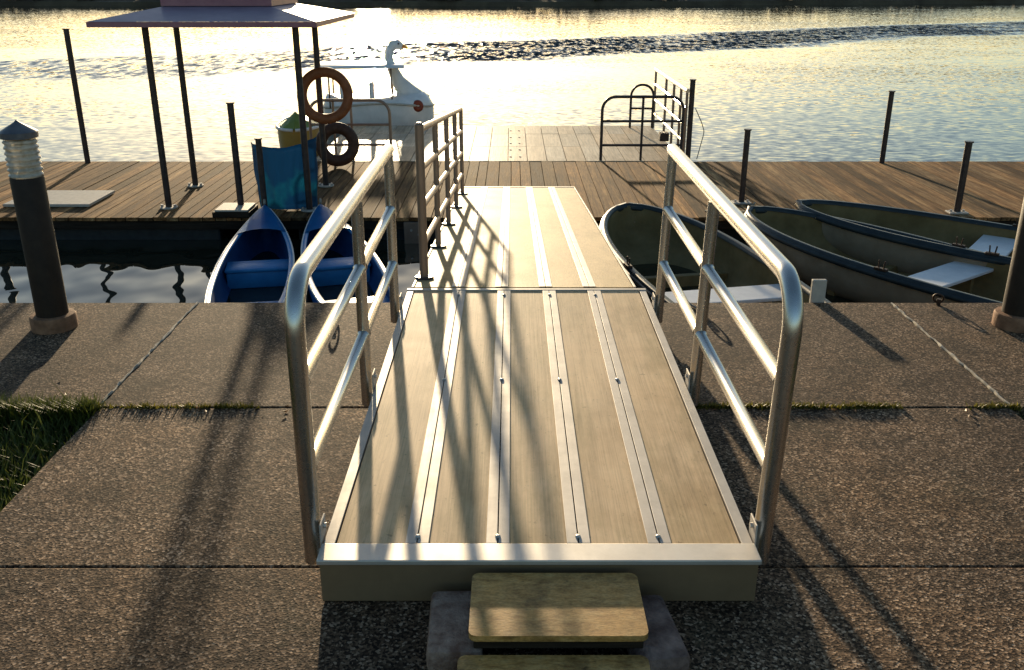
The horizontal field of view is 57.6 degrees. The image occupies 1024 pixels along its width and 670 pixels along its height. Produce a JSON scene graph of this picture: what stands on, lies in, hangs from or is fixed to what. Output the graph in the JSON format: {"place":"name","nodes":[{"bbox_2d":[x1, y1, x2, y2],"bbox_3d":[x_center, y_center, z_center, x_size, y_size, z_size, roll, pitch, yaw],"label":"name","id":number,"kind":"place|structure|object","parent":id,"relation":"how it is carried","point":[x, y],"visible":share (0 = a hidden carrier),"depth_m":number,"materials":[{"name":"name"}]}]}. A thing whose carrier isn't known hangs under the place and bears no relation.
{"place":"outdoors","nodes":[
{"label":"outdoors","id":0,"kind":"place"},
{"bbox_2d":[0,377,111,511],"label":"grass","id":1,"kind":"structure","parent":0,"point":[39,416],"depth_m":3.80,"materials":[{"name":"green plant"}]},
{"bbox_2d":[0,423,578,654],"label":"ground","id":2,"kind":"structure","parent":0,"point":[70,429],"depth_m":3.74,"materials":[{"name":"soil"}]},
{"bbox_2d":[0,303,1023,669],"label":"pavement","id":3,"kind":"structure","parent":0,"point":[152,539],"depth_m":3.23,"materials":[{"name":"concrete"}]},
{"bbox_2d":[0,120,78,334],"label":"bollard light","id":4,"kind":"object","parent":3,"relation":"on","point":[53,313],"visible":1,"depth_m":4.59,"materials":[{"name":"metal"}]},
{"bbox_2d":[426,591,482,669],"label":"stone block","id":5,"kind":"object","parent":3,"relation":"on","point":[449,643],"depth_m":2.48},
{"bbox_2d":[469,573,647,647],"bbox_3d":[0.120,0.745,2.517,0.464,0.050,0.270,0,21,0],"label":"wooden step","id":6,"kind":"object","parent":5,"relation":"on","point":[556,610],"visible":1,"depth_m":2.47,"materials":[{"name":"brown wood"}]},
{"bbox_2d":[46,376,1019,537],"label":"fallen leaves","id":7,"kind":"object","parent":3,"relation":"on","point":[1018,469],"visible":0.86,"depth_m":3.88,"materials":[{"name":"brown plant"}]},
{"bbox_2d":[284,144,803,600],"bbox_3d":[0.086,-0.112,3.679,1.413,0.952,2.474,0,21,0],"label":"gangway","id":8,"kind":"object","parent":3,"relation":"on","point":[642,482],"visible":0.99,"depth_m":3.16,"materials":[{"name":"metal"}]},
{"bbox_2d":[102,302,1009,403],"bbox_3d":[0.180,0.060,4.563,3.881,0.018,1.322,0,21,0],"label":"pavement mortar","id":9,"kind":"object","parent":3,"relation":"on","point":[940,345],"visible":1,"depth_m":4.45,"materials":[{"name":"grey concrete"}]},
{"bbox_2d":[95,399,1022,410],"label":"moss","id":10,"kind":"object","parent":3,"relation":"on","point":[851,405],"visible":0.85,"depth_m":3.93,"materials":[{"name":"green plant"}]},
{"bbox_2d":[626,595,689,669],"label":"stone block","id":11,"kind":"object","parent":3,"relation":"on","point":[664,648],"depth_m":2.45,"materials":[{"name":"grey stone"}]},
{"bbox_2d":[809,279,826,302],"bbox_3d":[1.710,-0.101,5.256,0.080,0.445,0.030,0,21,0],"label":"timber stake","id":12,"kind":"object","parent":3,"relation":"on","point":[818,291],"visible":0.45,"depth_m":5.18,"materials":[{"name":"wood"}]},
{"bbox_2d":[932,293,944,304],"bbox_3d":[2.358,-0.201,5.152,0.063,0.066,0.035,15,25,33],"label":"mooring ring","id":13,"kind":"object","parent":3,"relation":"on","point":[938,301],"visible":1,"depth_m":5.14,"materials":[{"name":"metal"}]},
{"bbox_2d":[991,199,1023,332],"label":"bollard light","id":14,"kind":"object","parent":3,"relation":"on","point":[1008,314],"visible":1,"depth_m":4.74,"materials":[{"name":"brown weathered metal"},{"name":"glass"}]},
{"bbox_2d":[0,3,1023,302],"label":"water","id":15,"kind":"structure","parent":0,"point":[808,83],"depth_m":22.16,"materials":[{"name":"grey liquid"}]},
{"bbox_2d":[204,199,294,302],"bbox_3d":[-1.993,-0.409,7.181,0.620,0.532,3.523,-4,21,-10],"label":"canoe","id":16,"kind":"object","parent":15,"relation":"on","point":[262,229],"visible":0.48,"depth_m":7.66,"materials":[{"name":"blue plastic"}]},
{"bbox_2d":[275,112,318,155],"bbox_3d":[-2.765,-2.558,12.303,0.612,0.894,1.339,-1,21,-4],"label":"pedal boat","id":17,"kind":"object","parent":15,"relation":"on","point":[288,128],"visible":0.3,"depth_m":11.70,"materials":[{"name":"yellow plastic"}]},
{"bbox_2d":[301,198,389,302],"bbox_3d":[-1.299,-0.439,7.260,0.620,0.532,3.523,-6,22,-16],"label":"canoe","id":18,"kind":"object","parent":15,"relation":"on","point":[332,271],"visible":0.33,"depth_m":7.65,"materials":[{"name":"blue plastic"}]},
{"bbox_2d":[320,39,434,125],"bbox_3d":[-2.181,-3.946,15.028,1.848,1.583,1.116,-2,21,-6],"label":"swan boat","id":19,"kind":"object","parent":15,"relation":"on","point":[409,103],"visible":0.7,"depth_m":14.75,"materials":[{"name":"paint"}]},
{"bbox_2d":[317,126,667,164],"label":"floating pier","id":20,"kind":"structure","parent":15,"relation":"on","point":[529,143],"depth_m":12.60,"materials":[{"name":"weathered wood"}]},
{"bbox_2d":[308,99,391,159],"bbox_3d":[-1.965,-2.496,11.321,1.006,0.738,0.036,0,21,0],"label":"guard frame","id":21,"kind":"object","parent":20,"relation":"on","point":[351,124],"visible":0.54,"depth_m":11.28,"materials":[{"name":"white metal"}]},
{"bbox_2d":[629,84,653,127],"bbox_3d":[1.925,-3.399,13.802,0.366,0.638,0.036,0,21,0],"label":"guard frame","id":22,"kind":"object","parent":20,"relation":"on","point":[631,108],"visible":0.92,"depth_m":13.80,"materials":[{"name":"paint"}]},
{"bbox_2d":[599,95,684,159],"bbox_3d":[1.580,-2.514,11.313,1.016,0.778,0.036,0,21,0],"label":"guard frame","id":23,"kind":"object","parent":20,"relation":"on","point":[642,120],"visible":0.99,"depth_m":11.27,"materials":[{"name":"paint"}]},
{"bbox_2d":[653,68,689,152],"bbox_3d":[2.054,-3.034,12.549,0.167,0.867,2.640,0,21,0],"label":"side railing","id":24,"kind":"object","parent":20,"relation":"on","point":[663,135],"visible":0.89,"depth_m":12.31,"materials":[{"name":"silver metal"}]},
{"bbox_2d":[0,161,1023,243],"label":"dock","id":25,"kind":"object","parent":15,"relation":"on","point":[129,209],"visible":0.56,"depth_m":9.95,"materials":[{"name":"brown wood"}]},
{"bbox_2d":[2,190,114,206],"bbox_3d":[-4.575,-1.385,9.434,0.850,0.028,0.640,0,21,0],"label":"hatch plate","id":26,"kind":"object","parent":25,"relation":"on","point":[73,198],"visible":0.71,"depth_m":9.41,"materials":[{"name":"metal"}]},
{"bbox_2d":[62,28,90,162],"bbox_3d":[-5.150,-2.814,11.026,0.083,1.552,0.081,0,21,0],"label":"mooring pole","id":27,"kind":"object","parent":25,"relation":"on","point":[68,44],"visible":1,"depth_m":10.99,"materials":[{"name":"metal"}]},
{"bbox_2d":[86,0,354,211],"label":"canopy","id":28,"kind":"object","parent":25,"relation":"on","point":[176,15],"visible":0.98,"depth_m":8.46,"materials":[{"name":"metal"}]},
{"bbox_2d":[297,67,352,123],"bbox_3d":[-1.930,-2.472,9.614,0.573,0.570,0.158,-2,21,-6],"label":"ring buoy","id":29,"kind":"object","parent":28,"relation":"hanging from","point":[339,78],"visible":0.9,"depth_m":9.59,"materials":[{"name":"orange plastic"}]},
{"bbox_2d":[316,122,358,165],"bbox_3d":[-2.060,-2.247,10.977,0.513,0.514,0.172,-4,22,-11],"label":"ring fender","id":30,"kind":"object","parent":28,"relation":"attached to","point":[350,153],"visible":0.83,"depth_m":10.94,"materials":[{"name":"black rubber"}]},
{"bbox_2d":[212,203,257,217],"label":"pole block","id":31,"kind":"structure","parent":25,"relation":"on","point":[234,210],"depth_m":8.73,"materials":[{"name":"grey concrete"}]},
{"bbox_2d":[226,102,243,204],"bbox_3d":[-2.600,-1.699,8.755,0.081,0.957,0.079,0,21,0],"label":"mooring pole","id":32,"kind":"object","parent":31,"relation":"on","point":[235,151],"visible":1,"depth_m":8.73,"materials":[{"name":"metal"}]},
{"bbox_2d":[254,137,267,205],"bbox_3d":[-2.330,-1.467,8.674,0.073,0.732,0.071,0,21,0],"label":"mooring pole","id":33,"kind":"object","parent":25,"relation":"on","point":[260,162],"visible":0.83,"depth_m":8.63,"materials":[{"name":"metal"}]},
{"bbox_2d":[251,136,317,209],"bbox_3d":[-2.188,-1.555,8.962,0.637,0.684,0.157,0,21,0],"label":"blue sheet","id":34,"kind":"object","parent":25,"relation":"on","point":[284,177],"visible":0.86,"depth_m":8.94,"materials":[{"name":"fabric"}]},
{"bbox_2d":[412,107,635,287],"bbox_3d":[0.060,-1.278,7.328,1.205,0.956,5.064,0,15,0],"label":"gangway","id":35,"kind":"object","parent":25,"relation":"on","point":[556,231],"visible":0.94,"depth_m":6.17,"materials":[{"name":"wood"}]},
{"bbox_2d":[731,128,751,203],"bbox_3d":[2.290,-1.658,9.168,0.180,0.732,0.120,0,21,0],"label":"mooring pole","id":36,"kind":"object","parent":25,"relation":"on","point":[741,200],"visible":0.95,"depth_m":9.16,"materials":[{"name":"metal"}]},
{"bbox_2d":[879,90,895,162],"bbox_3d":[4.490,-2.487,11.152,0.081,0.852,0.079,0,21,0],"label":"mooring pole","id":37,"kind":"object","parent":25,"relation":"on","point":[886,126],"visible":1,"depth_m":11.13,"materials":[{"name":"metal"}]},
{"bbox_2d":[945,141,973,213],"bbox_3d":[4.260,-1.487,8.794,0.180,0.682,0.120,0,21,0],"label":"mooring pole","id":38,"kind":"object","parent":25,"relation":"on","point":[963,177],"visible":1,"depth_m":8.78,"materials":[{"name":"metal"}]},
{"bbox_2d":[685,79,696,157],"bbox_3d":[2.190,-2.463,11.505,0.086,1.352,0.084,0,21,0],"label":"mooring pole","id":39,"kind":"object","parent":15,"relation":"in","point":[690,117],"visible":0.83,"depth_m":11.40,"materials":[{"name":"metal"}]},
{"bbox_2d":[695,108,703,158],"bbox_3d":[2.280,-2.481,11.445,0.108,0.598,0.229,11,24,26],"label":"rope","id":40,"kind":"object","parent":39,"relation":"hanging from","point":[703,132],"visible":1,"depth_m":11.48,"materials":[{"name":"beige fabric"}]},
{"bbox_2d":[599,202,830,302],"bbox_3d":[1.423,-0.378,7.111,1.184,0.526,3.427,-5,22,-12],"label":"rowing boat","id":41,"kind":"object","parent":15,"relation":"on","point":[631,231],"visible":0.32,"depth_m":7.78,"materials":[{"name":"plastic"}]},
{"bbox_2d":[744,205,1010,302],"bbox_3d":[3.204,-0.421,7.221,1.164,0.526,3.527,-15,26,-34],"label":"rowing boat","id":42,"kind":"object","parent":15,"relation":"on","point":[797,239],"visible":0.57,"depth_m":7.29,"materials":[{"name":"plastic"}]},
{"bbox_2d":[795,199,1017,273],"bbox_3d":[4.131,-0.611,7.714,3.726,0.526,1.164,15,26,34],"label":"rowing boat","id":43,"kind":"object","parent":15,"relation":"on","point":[911,255],"visible":0.66,"depth_m":8.12,"materials":[{"name":"plastic"}]},
{"bbox_2d":[0,0,1023,6],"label":"bank","id":44,"kind":"structure","parent":0,"point":[321,3],"depth_m":78.38,"materials":[{"name":"green plant"}]},
{"bbox_2d":[457,655,649,669],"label":"wooden step","id":45,"kind":"object","parent":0,"point":[552,662],"visible":1,"depth_m":2.36,"materials":[{"name":"brown wood"}]}
]}

